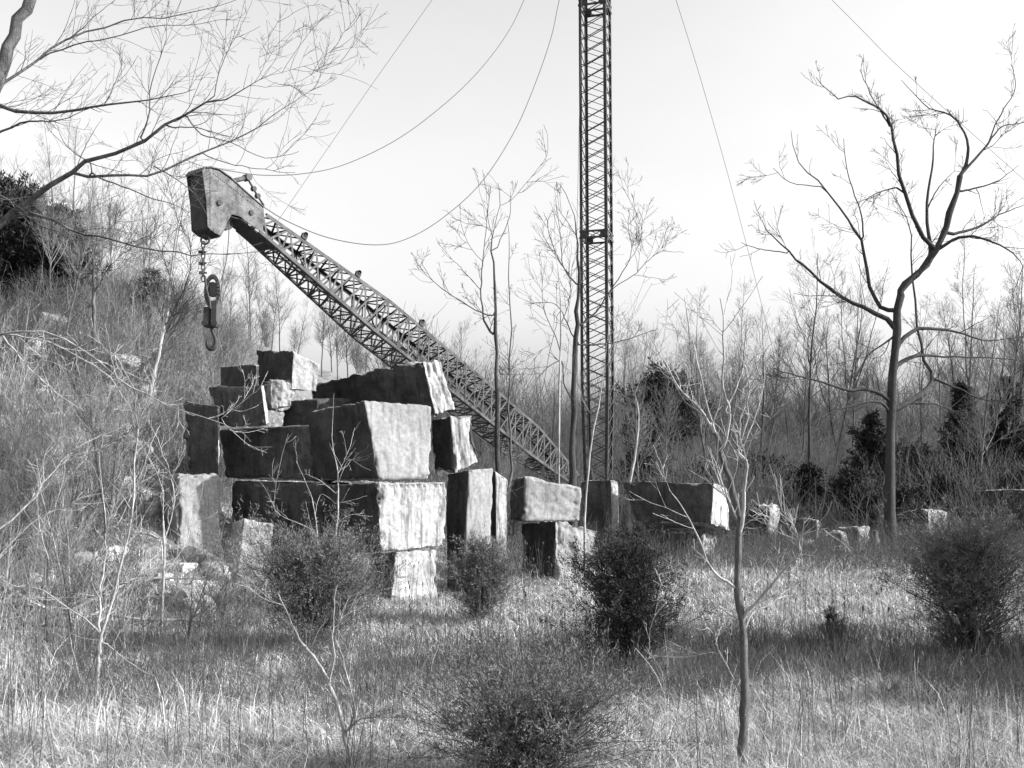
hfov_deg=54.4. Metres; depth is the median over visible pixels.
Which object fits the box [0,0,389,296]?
overhanging tree
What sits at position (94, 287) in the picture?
bare tree
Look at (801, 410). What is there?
bare tree
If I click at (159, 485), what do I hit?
boulder
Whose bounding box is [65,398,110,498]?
sapling
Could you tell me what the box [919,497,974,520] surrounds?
bare shrub
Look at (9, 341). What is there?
bare shrub
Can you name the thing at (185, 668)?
dark weeds
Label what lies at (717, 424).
bare tree
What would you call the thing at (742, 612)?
sapling
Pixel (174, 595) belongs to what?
bare shrub
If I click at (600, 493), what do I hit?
quarry block
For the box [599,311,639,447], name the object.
bare tree
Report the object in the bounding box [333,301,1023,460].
woods
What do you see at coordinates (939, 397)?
bare tree
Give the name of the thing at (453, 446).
quarry block
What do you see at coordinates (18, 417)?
bare shrub
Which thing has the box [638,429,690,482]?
bare shrub
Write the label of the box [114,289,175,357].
bare shrub
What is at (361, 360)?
bare tree
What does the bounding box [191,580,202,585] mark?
boulder
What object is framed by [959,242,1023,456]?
bare tree
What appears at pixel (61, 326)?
bare shrub
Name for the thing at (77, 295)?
bare shrub
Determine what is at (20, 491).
bare shrub
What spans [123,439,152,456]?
boulder
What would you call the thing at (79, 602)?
fallen branch
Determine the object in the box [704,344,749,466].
bare tree
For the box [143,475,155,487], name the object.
boulder
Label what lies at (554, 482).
bare shrub
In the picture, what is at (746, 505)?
bare shrub
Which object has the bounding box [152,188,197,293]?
bare tree
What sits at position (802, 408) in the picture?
bare tree
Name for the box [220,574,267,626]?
bare shrub
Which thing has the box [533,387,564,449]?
bare tree
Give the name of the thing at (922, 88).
guy cable
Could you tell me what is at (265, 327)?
bare tree
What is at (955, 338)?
bare tree
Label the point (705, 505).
quarry block
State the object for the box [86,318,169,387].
bare shrub
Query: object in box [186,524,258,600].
bare shrub
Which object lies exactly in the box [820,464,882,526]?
cedar bush
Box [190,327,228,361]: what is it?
bare shrub
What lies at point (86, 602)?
fallen branch
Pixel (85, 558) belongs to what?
boulder
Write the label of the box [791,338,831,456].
bare tree
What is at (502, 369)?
bare tree
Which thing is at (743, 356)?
bare tree
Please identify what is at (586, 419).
bare tree
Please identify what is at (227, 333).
bare shrub
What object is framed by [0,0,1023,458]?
sky
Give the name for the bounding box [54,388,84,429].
bare shrub
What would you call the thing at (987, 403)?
bare tree
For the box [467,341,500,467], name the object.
bare tree
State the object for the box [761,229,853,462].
bare tree
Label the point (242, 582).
bare shrub
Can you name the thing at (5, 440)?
sapling
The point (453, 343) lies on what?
bare tree
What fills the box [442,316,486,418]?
bare tree
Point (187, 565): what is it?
boulder
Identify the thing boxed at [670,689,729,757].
arching weed
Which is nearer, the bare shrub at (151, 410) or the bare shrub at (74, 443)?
the bare shrub at (74, 443)
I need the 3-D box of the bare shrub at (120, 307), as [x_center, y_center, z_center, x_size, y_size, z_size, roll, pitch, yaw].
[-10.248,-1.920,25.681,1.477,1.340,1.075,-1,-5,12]
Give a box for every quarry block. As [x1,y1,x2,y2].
[161,473,221,552]
[183,401,221,475]
[209,385,268,426]
[219,425,334,481]
[220,364,258,386]
[231,481,350,562]
[232,518,273,586]
[257,349,319,390]
[262,379,294,411]
[282,398,350,425]
[309,401,431,481]
[312,360,454,416]
[321,482,446,553]
[370,550,436,599]
[432,416,477,472]
[446,468,492,592]
[491,472,507,587]
[510,476,581,521]
[521,521,597,579]
[580,480,618,548]
[622,481,729,530]
[652,529,716,558]
[742,503,779,546]
[789,518,822,547]
[828,530,847,555]
[838,526,869,552]
[871,530,879,549]
[920,509,947,546]
[980,489,1023,542]
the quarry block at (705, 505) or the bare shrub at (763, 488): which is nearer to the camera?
the quarry block at (705, 505)
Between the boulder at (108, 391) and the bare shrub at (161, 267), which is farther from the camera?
the bare shrub at (161, 267)
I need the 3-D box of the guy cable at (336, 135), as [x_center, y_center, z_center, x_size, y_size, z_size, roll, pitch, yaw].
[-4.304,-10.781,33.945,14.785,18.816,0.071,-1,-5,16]
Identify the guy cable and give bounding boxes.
[221,0,523,175]
[223,0,431,299]
[264,2,558,244]
[577,0,581,463]
[676,1,797,449]
[832,0,1023,179]
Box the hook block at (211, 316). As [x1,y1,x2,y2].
[198,229,221,350]
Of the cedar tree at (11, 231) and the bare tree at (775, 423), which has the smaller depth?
the cedar tree at (11, 231)
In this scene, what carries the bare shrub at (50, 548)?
on the ground at (326, 376)
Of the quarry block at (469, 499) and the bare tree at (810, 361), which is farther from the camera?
the bare tree at (810, 361)
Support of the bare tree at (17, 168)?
on the ground at (326, 376)
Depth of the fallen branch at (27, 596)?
13.62 m
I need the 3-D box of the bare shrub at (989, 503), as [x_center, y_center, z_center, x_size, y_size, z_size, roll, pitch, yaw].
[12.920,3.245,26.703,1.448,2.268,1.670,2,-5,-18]
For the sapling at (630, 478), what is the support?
on the ground at (326, 376)
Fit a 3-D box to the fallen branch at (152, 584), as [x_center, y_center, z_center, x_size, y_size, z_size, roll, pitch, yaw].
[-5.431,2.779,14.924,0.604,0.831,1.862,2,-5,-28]
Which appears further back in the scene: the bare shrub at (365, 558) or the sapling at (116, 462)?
the sapling at (116, 462)
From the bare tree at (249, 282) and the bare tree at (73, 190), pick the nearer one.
the bare tree at (73, 190)
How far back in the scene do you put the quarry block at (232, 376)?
18.92 m
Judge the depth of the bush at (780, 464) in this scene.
35.56 m
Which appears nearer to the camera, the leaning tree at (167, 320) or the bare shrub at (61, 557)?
the bare shrub at (61, 557)
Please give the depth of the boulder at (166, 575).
14.68 m
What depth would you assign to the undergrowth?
35.69 m
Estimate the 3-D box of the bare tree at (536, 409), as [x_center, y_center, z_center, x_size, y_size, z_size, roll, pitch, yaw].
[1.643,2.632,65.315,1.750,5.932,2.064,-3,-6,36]
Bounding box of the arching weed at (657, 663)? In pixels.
[635,587,672,713]
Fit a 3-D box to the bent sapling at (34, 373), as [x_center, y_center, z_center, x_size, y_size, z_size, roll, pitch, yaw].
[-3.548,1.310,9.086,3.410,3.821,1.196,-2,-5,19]
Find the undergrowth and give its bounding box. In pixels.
[367,365,1023,542]
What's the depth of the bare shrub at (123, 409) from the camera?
20.46 m
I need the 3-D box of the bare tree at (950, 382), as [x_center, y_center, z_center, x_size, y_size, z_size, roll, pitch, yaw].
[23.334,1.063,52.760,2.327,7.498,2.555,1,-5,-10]
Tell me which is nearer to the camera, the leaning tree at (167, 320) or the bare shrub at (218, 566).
the bare shrub at (218, 566)
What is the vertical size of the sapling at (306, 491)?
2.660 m
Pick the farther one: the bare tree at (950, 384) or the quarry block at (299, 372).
the bare tree at (950, 384)
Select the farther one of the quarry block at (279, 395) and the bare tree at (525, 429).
the bare tree at (525, 429)
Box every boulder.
[18,345,46,361]
[23,570,55,592]
[31,388,49,400]
[33,312,66,326]
[54,425,86,437]
[54,435,85,454]
[60,551,98,574]
[99,545,129,561]
[100,384,124,402]
[110,354,140,373]
[117,626,146,641]
[121,476,132,485]
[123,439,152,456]
[131,383,154,403]
[137,502,161,514]
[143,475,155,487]
[153,482,161,488]
[156,572,174,587]
[168,584,202,606]
[172,544,195,562]
[177,562,197,571]
[181,595,215,616]
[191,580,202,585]
[200,559,232,579]
[203,581,215,594]
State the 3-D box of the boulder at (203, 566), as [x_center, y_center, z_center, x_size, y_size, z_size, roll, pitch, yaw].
[-4.628,2.911,15.519,0.706,0.338,0.478,-4,-6,43]
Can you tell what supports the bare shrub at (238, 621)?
on the ground at (326, 376)
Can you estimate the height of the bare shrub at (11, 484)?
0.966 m
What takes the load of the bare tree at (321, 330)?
on the ground at (326, 376)
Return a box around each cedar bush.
[193,494,418,649]
[353,596,708,767]
[432,524,540,622]
[537,517,723,676]
[613,440,677,493]
[665,450,750,498]
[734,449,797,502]
[811,605,850,639]
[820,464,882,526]
[836,483,1023,660]
[861,480,925,536]
[895,435,951,500]
[901,454,984,521]
[963,456,1023,505]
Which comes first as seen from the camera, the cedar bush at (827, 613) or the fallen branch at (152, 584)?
the cedar bush at (827, 613)
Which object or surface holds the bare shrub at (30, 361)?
on the ground at (326, 376)
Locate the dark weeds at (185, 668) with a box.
[0,613,524,709]
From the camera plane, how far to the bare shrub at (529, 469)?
31.52 m
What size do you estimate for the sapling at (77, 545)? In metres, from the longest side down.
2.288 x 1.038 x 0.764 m
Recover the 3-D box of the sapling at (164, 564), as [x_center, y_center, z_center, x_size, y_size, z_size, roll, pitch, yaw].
[-4.612,1.736,13.113,1.489,3.220,0.676,-1,-5,8]
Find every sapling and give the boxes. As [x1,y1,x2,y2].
[0,318,275,557]
[0,320,177,700]
[0,370,45,495]
[0,387,82,607]
[0,409,23,523]
[0,411,57,592]
[0,499,15,637]
[0,509,26,629]
[1,424,55,534]
[2,358,58,486]
[2,502,54,637]
[9,522,54,629]
[15,467,93,626]
[23,432,90,642]
[33,502,95,638]
[40,455,98,596]
[58,389,112,514]
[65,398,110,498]
[66,357,125,545]
[83,381,150,514]
[111,397,217,634]
[158,508,240,636]
[240,572,399,764]
[257,434,363,550]
[300,397,377,541]
[349,527,366,608]
[361,554,375,610]
[493,441,528,524]
[501,437,528,506]
[501,455,525,554]
[504,441,529,566]
[511,473,530,540]
[517,200,620,521]
[536,278,665,564]
[539,437,569,483]
[609,252,849,767]
[611,325,666,547]
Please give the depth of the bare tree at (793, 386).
80.98 m
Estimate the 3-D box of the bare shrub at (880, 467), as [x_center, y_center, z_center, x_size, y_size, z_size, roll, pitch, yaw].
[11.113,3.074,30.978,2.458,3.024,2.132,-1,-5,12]
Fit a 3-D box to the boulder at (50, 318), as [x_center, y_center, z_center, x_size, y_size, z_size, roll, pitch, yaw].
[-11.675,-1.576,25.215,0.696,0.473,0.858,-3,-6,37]
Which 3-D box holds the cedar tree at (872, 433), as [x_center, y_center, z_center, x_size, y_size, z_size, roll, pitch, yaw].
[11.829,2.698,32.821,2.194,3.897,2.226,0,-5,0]
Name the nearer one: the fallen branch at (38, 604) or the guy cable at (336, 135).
the fallen branch at (38, 604)
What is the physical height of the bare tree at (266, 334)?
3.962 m
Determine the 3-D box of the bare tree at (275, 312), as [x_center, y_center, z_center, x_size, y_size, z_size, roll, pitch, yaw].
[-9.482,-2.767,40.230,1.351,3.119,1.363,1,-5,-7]
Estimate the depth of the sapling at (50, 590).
12.30 m
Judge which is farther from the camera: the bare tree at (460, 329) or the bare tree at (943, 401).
the bare tree at (943, 401)
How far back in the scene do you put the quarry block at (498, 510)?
17.84 m
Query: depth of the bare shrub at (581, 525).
22.66 m
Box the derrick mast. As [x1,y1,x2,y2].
[578,0,613,480]
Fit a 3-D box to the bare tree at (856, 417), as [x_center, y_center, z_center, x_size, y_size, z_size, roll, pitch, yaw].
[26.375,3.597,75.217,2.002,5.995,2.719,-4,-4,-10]
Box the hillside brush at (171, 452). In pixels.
[0,265,274,621]
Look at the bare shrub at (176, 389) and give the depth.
21.64 m
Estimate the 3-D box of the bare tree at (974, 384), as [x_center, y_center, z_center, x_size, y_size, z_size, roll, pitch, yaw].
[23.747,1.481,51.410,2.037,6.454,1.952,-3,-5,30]
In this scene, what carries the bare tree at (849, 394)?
on the ground at (326, 376)
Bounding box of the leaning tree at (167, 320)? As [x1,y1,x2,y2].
[91,129,220,423]
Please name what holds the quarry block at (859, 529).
on the ground at (326, 376)
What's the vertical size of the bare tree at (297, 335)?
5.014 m
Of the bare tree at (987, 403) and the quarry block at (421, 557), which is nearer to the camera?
the quarry block at (421, 557)
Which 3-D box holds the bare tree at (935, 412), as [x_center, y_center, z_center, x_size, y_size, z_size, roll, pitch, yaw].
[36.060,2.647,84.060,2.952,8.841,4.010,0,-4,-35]
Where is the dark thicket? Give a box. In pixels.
[578,464,1023,547]
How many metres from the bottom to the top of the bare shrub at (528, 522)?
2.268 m
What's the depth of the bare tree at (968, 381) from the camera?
43.84 m
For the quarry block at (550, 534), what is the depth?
19.07 m
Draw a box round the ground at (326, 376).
[0,296,1023,767]
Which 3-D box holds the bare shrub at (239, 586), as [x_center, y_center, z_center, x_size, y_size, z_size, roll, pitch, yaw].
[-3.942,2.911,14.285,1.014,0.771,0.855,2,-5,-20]
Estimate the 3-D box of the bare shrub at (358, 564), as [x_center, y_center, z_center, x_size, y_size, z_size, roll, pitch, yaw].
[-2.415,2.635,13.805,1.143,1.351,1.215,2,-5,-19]
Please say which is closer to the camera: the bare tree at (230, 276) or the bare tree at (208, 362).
the bare tree at (208, 362)
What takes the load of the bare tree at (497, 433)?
on the ground at (326, 376)
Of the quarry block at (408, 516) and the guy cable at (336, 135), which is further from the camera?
the guy cable at (336, 135)
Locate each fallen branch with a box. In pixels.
[0,531,44,608]
[0,587,64,600]
[16,345,74,429]
[40,560,146,625]
[50,593,203,635]
[57,543,180,619]
[79,551,166,621]
[93,512,158,539]
[130,543,159,596]
[134,562,214,585]
[719,501,778,539]
[881,498,922,528]
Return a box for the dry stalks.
[0,250,281,667]
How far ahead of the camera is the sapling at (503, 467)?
22.52 m
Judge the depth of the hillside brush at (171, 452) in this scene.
21.53 m
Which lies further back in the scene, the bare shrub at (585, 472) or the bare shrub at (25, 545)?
the bare shrub at (585, 472)
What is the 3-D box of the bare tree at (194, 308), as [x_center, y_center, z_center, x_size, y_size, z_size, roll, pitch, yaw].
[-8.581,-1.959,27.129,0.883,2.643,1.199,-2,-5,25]
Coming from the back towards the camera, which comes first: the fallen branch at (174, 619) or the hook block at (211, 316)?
the hook block at (211, 316)
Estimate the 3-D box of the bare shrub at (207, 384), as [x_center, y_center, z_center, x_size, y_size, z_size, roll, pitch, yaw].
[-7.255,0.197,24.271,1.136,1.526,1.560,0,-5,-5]
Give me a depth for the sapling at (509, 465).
21.61 m
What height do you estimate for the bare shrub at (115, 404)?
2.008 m
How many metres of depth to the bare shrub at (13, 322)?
21.01 m
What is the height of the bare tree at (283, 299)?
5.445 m
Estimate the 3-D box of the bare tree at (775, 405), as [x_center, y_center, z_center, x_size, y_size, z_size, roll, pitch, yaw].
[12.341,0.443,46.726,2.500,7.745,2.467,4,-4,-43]
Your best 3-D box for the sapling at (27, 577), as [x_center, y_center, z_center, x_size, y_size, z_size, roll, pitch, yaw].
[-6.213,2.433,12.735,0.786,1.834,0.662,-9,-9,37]
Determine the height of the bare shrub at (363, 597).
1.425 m
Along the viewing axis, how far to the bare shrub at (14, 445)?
16.82 m
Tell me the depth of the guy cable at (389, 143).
25.37 m
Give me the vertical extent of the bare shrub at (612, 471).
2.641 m
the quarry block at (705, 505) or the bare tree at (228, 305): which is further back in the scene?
the bare tree at (228, 305)
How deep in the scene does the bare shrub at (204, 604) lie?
13.59 m
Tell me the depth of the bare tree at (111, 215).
31.28 m
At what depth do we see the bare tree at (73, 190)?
26.72 m
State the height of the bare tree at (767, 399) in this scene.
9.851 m
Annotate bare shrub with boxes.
[0,281,44,358]
[0,302,53,441]
[0,304,16,368]
[0,315,26,360]
[0,351,78,476]
[0,376,47,461]
[0,407,59,481]
[0,418,45,480]
[0,439,90,579]
[0,458,42,506]
[2,423,45,476]
[8,473,64,531]
[8,531,42,558]
[15,531,86,584]
[19,339,54,379]
[22,534,67,561]
[25,386,125,533]
[28,363,138,486]
[31,393,123,456]
[38,370,95,435]
[39,418,94,490]
[44,428,98,472]
[49,473,110,528]
[54,318,81,333]
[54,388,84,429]
[56,335,114,389]
[60,278,91,308]
[67,443,129,504]
[72,416,130,454]
[77,349,137,410]
[78,254,126,312]
[79,369,161,451]
[80,290,134,333]
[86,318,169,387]
[87,206,162,307]
[87,385,135,430]
[88,312,114,346]
[94,377,185,470]
[101,247,155,295]
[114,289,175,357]
[119,261,160,304]
[123,341,203,436]
[125,342,170,383]
[128,379,177,431]
[131,299,164,332]
[133,250,179,292]
[134,260,204,328]
[140,344,184,400]
[146,567,206,616]
[147,302,221,377]
[170,582,222,630]
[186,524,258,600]
[186,586,222,617]
[188,546,276,626]
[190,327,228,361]
[191,362,223,404]
[195,543,275,620]
[196,359,241,441]
[199,549,256,609]
[202,535,263,605]
[203,561,268,608]
[213,294,276,364]
[213,590,262,630]
[214,317,235,346]
[215,313,249,344]
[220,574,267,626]
[245,590,276,624]
[317,528,377,622]
[326,531,390,620]
[338,535,385,606]
[354,541,400,617]
[479,445,542,479]
[501,460,593,529]
[503,448,567,482]
[507,454,549,555]
[508,462,546,541]
[508,464,549,542]
[534,461,605,481]
[565,463,627,526]
[577,446,626,492]
[578,509,628,548]
[580,484,634,547]
[593,447,645,489]
[618,495,645,543]
[622,492,675,544]
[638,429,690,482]
[666,441,758,509]
[675,438,756,540]
[683,423,751,482]
[688,460,780,545]
[712,474,767,538]
[747,450,794,509]
[749,469,803,529]
[778,434,853,481]
[800,481,833,523]
[808,439,878,524]
[826,486,871,532]
[835,461,902,530]
[860,439,912,486]
[881,452,946,494]
[897,505,939,542]
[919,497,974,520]
[926,440,1020,525]
[943,490,993,529]
[964,450,1023,508]
[969,471,1023,533]
[971,445,1023,501]
[977,491,1023,531]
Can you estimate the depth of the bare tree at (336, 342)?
40.25 m
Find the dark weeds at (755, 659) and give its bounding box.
[514,609,1023,704]
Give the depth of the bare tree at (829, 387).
51.17 m
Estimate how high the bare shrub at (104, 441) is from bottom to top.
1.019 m
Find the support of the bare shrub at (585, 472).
on the ground at (326, 376)
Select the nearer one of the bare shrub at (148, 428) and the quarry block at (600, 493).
the bare shrub at (148, 428)
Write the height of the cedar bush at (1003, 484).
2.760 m
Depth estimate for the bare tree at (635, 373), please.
64.39 m
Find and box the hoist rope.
[220,221,228,281]
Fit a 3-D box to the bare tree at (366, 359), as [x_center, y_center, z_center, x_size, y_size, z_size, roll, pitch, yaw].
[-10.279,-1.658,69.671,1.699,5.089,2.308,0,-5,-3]
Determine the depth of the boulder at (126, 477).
17.58 m
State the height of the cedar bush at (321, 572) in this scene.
2.049 m
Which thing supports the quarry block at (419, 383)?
on the quarry block at (397, 436)
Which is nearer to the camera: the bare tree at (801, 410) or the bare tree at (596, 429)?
the bare tree at (596, 429)
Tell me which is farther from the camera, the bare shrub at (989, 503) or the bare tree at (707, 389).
the bare tree at (707, 389)
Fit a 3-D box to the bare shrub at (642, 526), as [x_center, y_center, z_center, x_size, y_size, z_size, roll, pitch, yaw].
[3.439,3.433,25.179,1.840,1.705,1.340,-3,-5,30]
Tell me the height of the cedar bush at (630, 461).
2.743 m
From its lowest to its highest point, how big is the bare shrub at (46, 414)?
2.237 m
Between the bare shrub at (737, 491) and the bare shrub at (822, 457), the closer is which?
the bare shrub at (737, 491)
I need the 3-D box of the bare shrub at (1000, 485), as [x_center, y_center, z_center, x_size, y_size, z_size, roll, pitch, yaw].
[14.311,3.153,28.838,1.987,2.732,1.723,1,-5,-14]
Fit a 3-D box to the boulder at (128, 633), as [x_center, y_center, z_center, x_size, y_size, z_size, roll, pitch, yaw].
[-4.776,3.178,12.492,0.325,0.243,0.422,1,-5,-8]
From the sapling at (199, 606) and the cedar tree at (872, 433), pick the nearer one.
the sapling at (199, 606)
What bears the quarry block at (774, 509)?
on the ground at (326, 376)
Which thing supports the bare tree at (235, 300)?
on the ground at (326, 376)
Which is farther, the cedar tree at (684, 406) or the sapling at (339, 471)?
the cedar tree at (684, 406)
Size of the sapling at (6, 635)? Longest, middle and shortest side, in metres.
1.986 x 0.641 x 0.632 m
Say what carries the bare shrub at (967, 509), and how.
on the ground at (326, 376)
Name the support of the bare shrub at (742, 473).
on the ground at (326, 376)
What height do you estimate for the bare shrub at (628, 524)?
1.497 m
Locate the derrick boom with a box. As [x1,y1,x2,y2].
[185,166,578,483]
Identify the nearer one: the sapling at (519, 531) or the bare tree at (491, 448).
the sapling at (519, 531)
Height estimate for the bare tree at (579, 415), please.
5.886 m
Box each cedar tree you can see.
[0,169,56,302]
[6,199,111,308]
[130,265,167,317]
[614,356,716,469]
[784,460,837,519]
[840,408,903,491]
[935,380,991,490]
[982,374,1023,481]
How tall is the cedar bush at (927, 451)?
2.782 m
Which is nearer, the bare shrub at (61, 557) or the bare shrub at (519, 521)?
the bare shrub at (61, 557)
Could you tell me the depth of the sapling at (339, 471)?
14.13 m
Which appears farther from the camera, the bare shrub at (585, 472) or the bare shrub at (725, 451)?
the bare shrub at (725, 451)
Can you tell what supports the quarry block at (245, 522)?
on the ground at (326, 376)
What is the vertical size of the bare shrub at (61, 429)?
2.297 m
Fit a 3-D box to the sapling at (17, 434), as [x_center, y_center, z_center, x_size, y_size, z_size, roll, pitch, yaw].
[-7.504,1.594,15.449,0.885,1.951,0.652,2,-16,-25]
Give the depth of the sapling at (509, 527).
20.75 m
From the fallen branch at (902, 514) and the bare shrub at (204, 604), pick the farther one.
the fallen branch at (902, 514)
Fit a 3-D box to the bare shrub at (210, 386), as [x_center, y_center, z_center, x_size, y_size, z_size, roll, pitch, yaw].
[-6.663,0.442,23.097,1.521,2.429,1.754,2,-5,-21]
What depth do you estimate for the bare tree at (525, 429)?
37.60 m
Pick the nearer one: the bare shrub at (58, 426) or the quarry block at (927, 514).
the bare shrub at (58, 426)
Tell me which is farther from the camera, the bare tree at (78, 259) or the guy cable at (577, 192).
the guy cable at (577, 192)
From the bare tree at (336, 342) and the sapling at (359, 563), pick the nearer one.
the sapling at (359, 563)
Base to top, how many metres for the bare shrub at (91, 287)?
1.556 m
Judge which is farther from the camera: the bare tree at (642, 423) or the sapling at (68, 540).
the bare tree at (642, 423)
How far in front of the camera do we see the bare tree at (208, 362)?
23.12 m
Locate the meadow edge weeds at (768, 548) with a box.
[508,517,1023,571]
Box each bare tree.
[0,143,36,189]
[4,163,173,351]
[23,114,85,311]
[35,114,113,302]
[49,186,112,352]
[76,190,108,267]
[77,163,126,283]
[92,172,133,265]
[124,162,184,270]
[126,210,172,276]
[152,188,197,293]
[181,265,207,343]
[188,328,221,437]
[207,243,242,349]
[220,282,234,322]
[223,277,246,322]
[234,224,269,336]
[236,274,260,336]
[253,296,276,346]
[254,285,280,343]
[254,295,278,346]
[260,257,297,350]
[260,278,293,349]
[285,298,313,353]
[288,320,304,354]
[311,279,336,376]
[312,301,341,371]
[321,286,357,379]
[325,281,375,376]
[344,316,373,373]
[348,326,367,373]
[357,330,375,372]
[408,127,563,496]
[414,316,469,471]
[427,336,475,424]
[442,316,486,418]
[443,365,470,416]
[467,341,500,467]
[473,357,502,446]
[476,394,500,470]
[484,361,520,477]
[489,335,529,464]
[499,158,685,526]
[504,372,525,422]
[514,394,541,474]
[521,361,557,445]
[522,382,547,443]
[524,395,544,449]
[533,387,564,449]
[538,363,570,455]
[556,374,597,442]
[565,394,581,439]
[575,365,598,466]
[591,395,601,457]
[593,350,626,456]
[596,370,616,437]
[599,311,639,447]
[609,337,673,481]
[616,316,658,457]
[622,348,644,439]
[637,333,668,427]
[646,325,703,462]
[669,283,725,465]
[684,336,724,452]
[689,351,727,457]
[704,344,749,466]
[705,277,773,464]
[708,399,721,449]
[712,333,759,468]
[742,303,785,454]
[743,352,793,444]
[750,313,803,456]
[757,350,792,442]
[758,382,792,445]
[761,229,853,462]
[774,378,797,464]
[781,347,806,442]
[786,328,829,465]
[790,377,816,458]
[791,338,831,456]
[801,301,850,461]
[812,399,833,444]
[817,384,841,443]
[818,386,844,450]
[819,260,893,472]
[833,278,885,455]
[837,343,883,431]
[841,385,861,447]
[844,379,869,431]
[846,396,862,436]
[857,343,909,439]
[859,356,889,410]
[869,358,910,426]
[878,290,944,443]
[882,370,909,441]
[903,382,923,445]
[907,227,1001,400]
[915,320,965,455]
[918,293,981,411]
[925,363,949,443]
[931,374,950,429]
[935,349,965,432]
[936,335,979,423]
[942,327,1018,483]
[948,281,1023,490]
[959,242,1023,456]
[967,310,1016,415]
[968,358,988,418]
[975,280,1023,423]
[984,331,1001,398]
[985,255,1023,422]
[997,292,1023,374]
[1007,315,1023,411]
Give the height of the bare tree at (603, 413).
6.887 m
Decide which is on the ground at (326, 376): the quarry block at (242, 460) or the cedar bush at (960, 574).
the cedar bush at (960, 574)
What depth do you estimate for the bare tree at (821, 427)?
81.22 m
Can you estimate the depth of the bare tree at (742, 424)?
40.97 m
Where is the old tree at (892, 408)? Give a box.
[714,23,1023,556]
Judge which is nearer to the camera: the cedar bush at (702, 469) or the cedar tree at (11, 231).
the cedar tree at (11, 231)
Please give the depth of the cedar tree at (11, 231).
26.86 m
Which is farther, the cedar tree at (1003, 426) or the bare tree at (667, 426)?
the bare tree at (667, 426)
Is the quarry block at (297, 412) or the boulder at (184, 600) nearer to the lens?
the boulder at (184, 600)
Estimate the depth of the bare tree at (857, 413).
76.78 m
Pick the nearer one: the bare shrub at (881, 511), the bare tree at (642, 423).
the bare shrub at (881, 511)
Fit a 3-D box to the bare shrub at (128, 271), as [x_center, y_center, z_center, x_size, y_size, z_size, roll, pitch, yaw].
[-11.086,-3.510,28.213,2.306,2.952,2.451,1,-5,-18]
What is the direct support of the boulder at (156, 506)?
on the ground at (326, 376)
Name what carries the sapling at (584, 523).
on the ground at (326, 376)
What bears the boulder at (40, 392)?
on the ground at (326, 376)
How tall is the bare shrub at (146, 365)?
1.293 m
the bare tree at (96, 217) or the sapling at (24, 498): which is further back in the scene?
the bare tree at (96, 217)
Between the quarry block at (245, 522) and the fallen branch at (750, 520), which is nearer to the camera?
the quarry block at (245, 522)
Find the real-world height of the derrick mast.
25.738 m
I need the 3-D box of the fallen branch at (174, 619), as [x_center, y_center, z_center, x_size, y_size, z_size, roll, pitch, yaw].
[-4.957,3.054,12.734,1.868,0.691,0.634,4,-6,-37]
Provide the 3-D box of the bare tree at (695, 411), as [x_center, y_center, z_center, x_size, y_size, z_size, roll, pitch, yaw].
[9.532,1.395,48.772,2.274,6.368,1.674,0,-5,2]
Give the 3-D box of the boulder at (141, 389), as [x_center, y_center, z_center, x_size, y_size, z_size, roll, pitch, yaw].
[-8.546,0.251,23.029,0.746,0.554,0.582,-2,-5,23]
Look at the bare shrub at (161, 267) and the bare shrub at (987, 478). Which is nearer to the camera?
the bare shrub at (987, 478)
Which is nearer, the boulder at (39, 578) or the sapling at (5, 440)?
the boulder at (39, 578)
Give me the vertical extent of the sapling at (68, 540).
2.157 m
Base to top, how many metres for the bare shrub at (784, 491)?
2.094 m
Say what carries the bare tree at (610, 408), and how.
on the ground at (326, 376)
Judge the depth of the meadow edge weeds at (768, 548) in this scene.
21.75 m
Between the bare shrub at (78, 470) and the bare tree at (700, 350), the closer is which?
the bare shrub at (78, 470)
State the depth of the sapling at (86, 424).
15.25 m
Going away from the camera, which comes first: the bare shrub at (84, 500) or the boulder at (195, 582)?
the boulder at (195, 582)
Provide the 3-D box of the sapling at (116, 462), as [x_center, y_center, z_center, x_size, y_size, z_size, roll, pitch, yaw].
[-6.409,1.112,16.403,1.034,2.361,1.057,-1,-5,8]
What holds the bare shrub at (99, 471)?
on the ground at (326, 376)
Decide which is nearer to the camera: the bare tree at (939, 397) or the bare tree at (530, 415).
the bare tree at (939, 397)
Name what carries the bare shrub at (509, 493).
on the ground at (326, 376)
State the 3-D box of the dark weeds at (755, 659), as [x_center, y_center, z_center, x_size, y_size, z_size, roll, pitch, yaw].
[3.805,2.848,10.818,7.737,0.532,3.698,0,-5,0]
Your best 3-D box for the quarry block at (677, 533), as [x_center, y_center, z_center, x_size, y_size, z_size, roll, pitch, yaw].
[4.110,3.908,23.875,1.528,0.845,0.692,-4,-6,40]
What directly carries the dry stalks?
on the ground at (326, 376)

